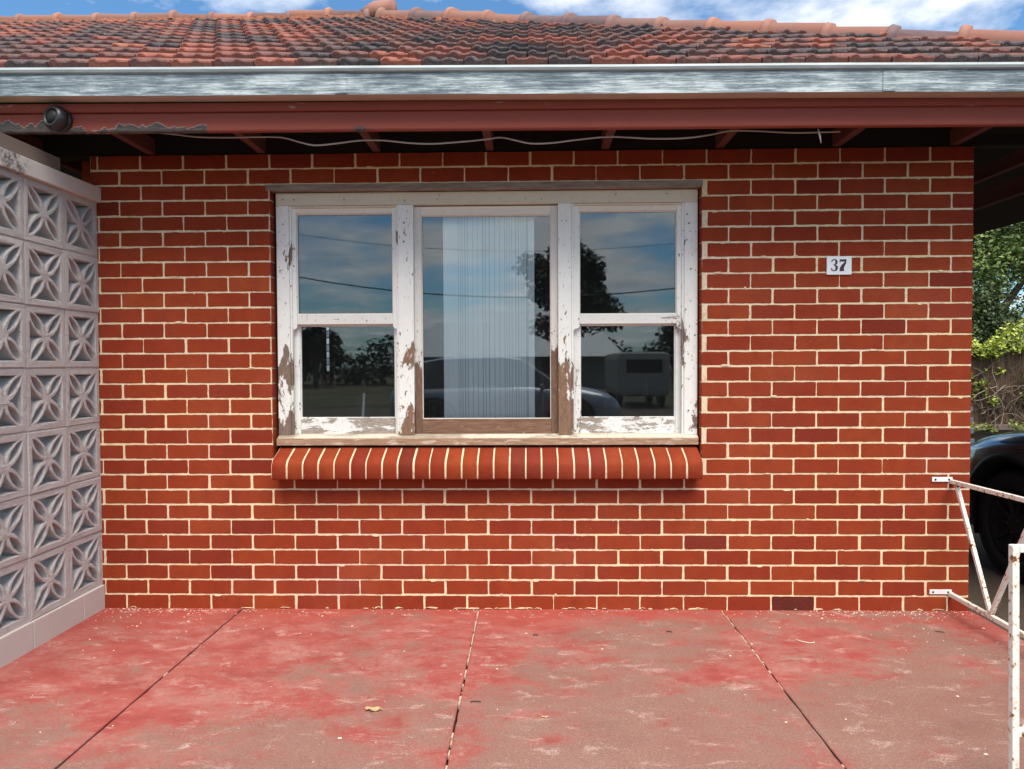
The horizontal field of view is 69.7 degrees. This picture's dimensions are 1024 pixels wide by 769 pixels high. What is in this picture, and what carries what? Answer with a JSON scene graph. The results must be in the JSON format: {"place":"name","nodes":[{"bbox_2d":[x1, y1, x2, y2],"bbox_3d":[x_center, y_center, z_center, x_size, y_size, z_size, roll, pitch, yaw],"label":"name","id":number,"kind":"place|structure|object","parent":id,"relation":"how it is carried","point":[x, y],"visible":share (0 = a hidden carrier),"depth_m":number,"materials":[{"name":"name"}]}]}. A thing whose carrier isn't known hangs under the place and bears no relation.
{"place":"outdoors","nodes":[
{"label":"outdoors","id":0,"kind":"place"},
{"bbox_2d":[0,608,1023,768],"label":"patio","id":1,"kind":"structure","parent":0,"point":[622,689],"depth_m":3.07,"materials":[{"name":"red concrete"}]},
{"bbox_2d":[365,706,382,710],"bbox_3d":[-0.544,1.280,2.904,0.078,0.012,0.037,0,2,1],"label":"dry leaf","id":2,"kind":"object","parent":1,"relation":"on","point":[376,708],"visible":1,"depth_m":2.90,"materials":[{"name":"beige plant"}]},
{"bbox_2d":[163,611,843,768],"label":"joint filler","id":3,"kind":"object","parent":1,"relation":"on","point":[452,735],"visible":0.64,"depth_m":3.27,"materials":[{"name":"black"}]},
{"bbox_2d":[39,608,997,754],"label":"mortar crumbs","id":4,"kind":"object","parent":1,"relation":"on","point":[559,614],"visible":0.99,"depth_m":3.99,"materials":[{"name":"beige concrete"}]},
{"bbox_2d":[0,0,1023,333],"label":"sky","id":5,"kind":"structure","parent":0,"point":[934,15],"materials":[{"name":"blue"}]},
{"bbox_2d":[970,407,974,443],"bbox_3d":[6.502,0.690,11.298,1.000,0.900,0.340,0,2,1],"label":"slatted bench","id":6,"kind":"object","parent":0,"point":[972,431],"visible":0.11,"depth_m":11.14,"materials":[{"name":"plastic"}]},
{"bbox_2d":[971,430,1018,440],"bbox_3d":[8.654,1.041,13.603,11.810,0.001,4.430,0,2,1],"label":"garden bed","id":7,"kind":"object","parent":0,"point":[978,434],"depth_m":14.97,"materials":[{"name":"green plant"}]},
{"bbox_2d":[968,525,1023,640],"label":"driveway","id":8,"kind":"structure","parent":0,"point":[993,575],"depth_m":4.79,"materials":[{"name":"concrete"}]},
{"bbox_2d":[969,430,1023,581],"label":"parked car","id":9,"kind":"object","parent":8,"relation":"on","point":[996,463],"visible":0.81,"depth_m":5.10,"materials":[{"name":"black metal"}]},
{"label":"ground","id":10,"kind":"structure","parent":0,"visible":0},
{"bbox_2d":[0,132,104,667],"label":"breeze block screen","id":11,"kind":"object","parent":10,"relation":"on","point":[51,576],"visible":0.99,"depth_m":3.67,"materials":[{"name":"white concrete"}]},
{"bbox_2d":[0,0,1023,610],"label":"brick house","id":12,"kind":"structure","parent":10,"relation":"on","point":[744,400],"depth_m":4.06,"materials":[{"name":"brick"}]},
{"bbox_2d":[43,105,72,131],"bbox_3d":[-2.193,-1.281,3.536,0.123,0.120,0.080,0,2,1],"label":"dome camera","id":13,"kind":"object","parent":12,"relation":"attached to","point":[56,118],"visible":1,"depth_m":3.52,"materials":[{"name":"black plastic"}]},
{"bbox_2d":[326,327,329,370],"bbox_3d":[-1.062,-0.223,4.239,0.016,0.291,0.003,0,2,1],"label":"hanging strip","id":14,"kind":"object","parent":12,"relation":"hanging from","point":[327,342],"visible":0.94,"depth_m":4.24,"materials":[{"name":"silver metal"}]},
{"bbox_2d":[361,380,367,416],"bbox_3d":[-0.924,0.157,4.585,0.049,0.372,0.032,0,2,1],"label":"floor lamp","id":15,"kind":"object","parent":12,"relation":"in","point":[364,387],"visible":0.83,"depth_m":4.57,"materials":[{"name":"metal"}]},
{"bbox_2d":[274,189,698,447],"bbox_3d":[-0.147,-0.359,4.130,2.376,1.436,0.120,0,2,1],"label":"window","id":16,"kind":"structure","parent":12,"relation":"in","point":[565,427],"depth_m":4.11,"materials":[{"name":"paint"}]},
{"bbox_2d":[443,216,534,417],"bbox_3d":[-0.132,-0.382,4.208,0.520,1.400,0.011,0,2,1],"label":"window blind","id":17,"kind":"object","parent":12,"relation":"hanging from","point":[489,333],"depth_m":4.21,"materials":[{"name":"grey fabric"}]},
{"bbox_2d":[826,256,851,274],"bbox_3d":[1.775,-0.645,3.991,0.133,0.098,0.010,0,2,1],"label":"house number sign","id":18,"kind":"object","parent":12,"relation":"attached to","point":[838,265],"visible":1,"depth_m":3.99,"materials":[{"name":"white metal"}]},
{"bbox_2d":[929,477,1023,637],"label":"white railing","id":19,"kind":"object","parent":12,"relation":"attached to","point":[989,613],"visible":1,"depth_m":3.76,"materials":[{"name":"metal"}]},
{"bbox_2d":[1008,544,1023,768],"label":"steel gate","id":20,"kind":"structure","parent":19,"relation":"attached to","point":[1015,731],"depth_m":2.25,"materials":[{"name":"white metal"}]},
{"bbox_2d":[970,348,1023,429],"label":"timber fence","id":21,"kind":"object","parent":10,"relation":"on","point":[986,364],"visible":0.08,"depth_m":15.82,"materials":[{"name":"brown wood"}]},
{"bbox_2d":[970,317,1023,433],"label":"creeper","id":22,"kind":"object","parent":21,"relation":"attached to","point":[993,348],"visible":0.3,"depth_m":15.69,"materials":[{"name":"green plant"}]},
{"bbox_2d":[971,273,1023,350],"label":"bushy tree","id":23,"kind":"object","parent":10,"relation":"on","point":[984,314],"visible":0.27,"depth_m":18.19,"materials":[{"name":"green plant"}]},
{"bbox_2d":[972,221,1023,335],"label":"leafy tree","id":24,"kind":"object","parent":10,"relation":"on","point":[999,252],"visible":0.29,"depth_m":20.18,"materials":[{"name":"green plant"}]}
]}

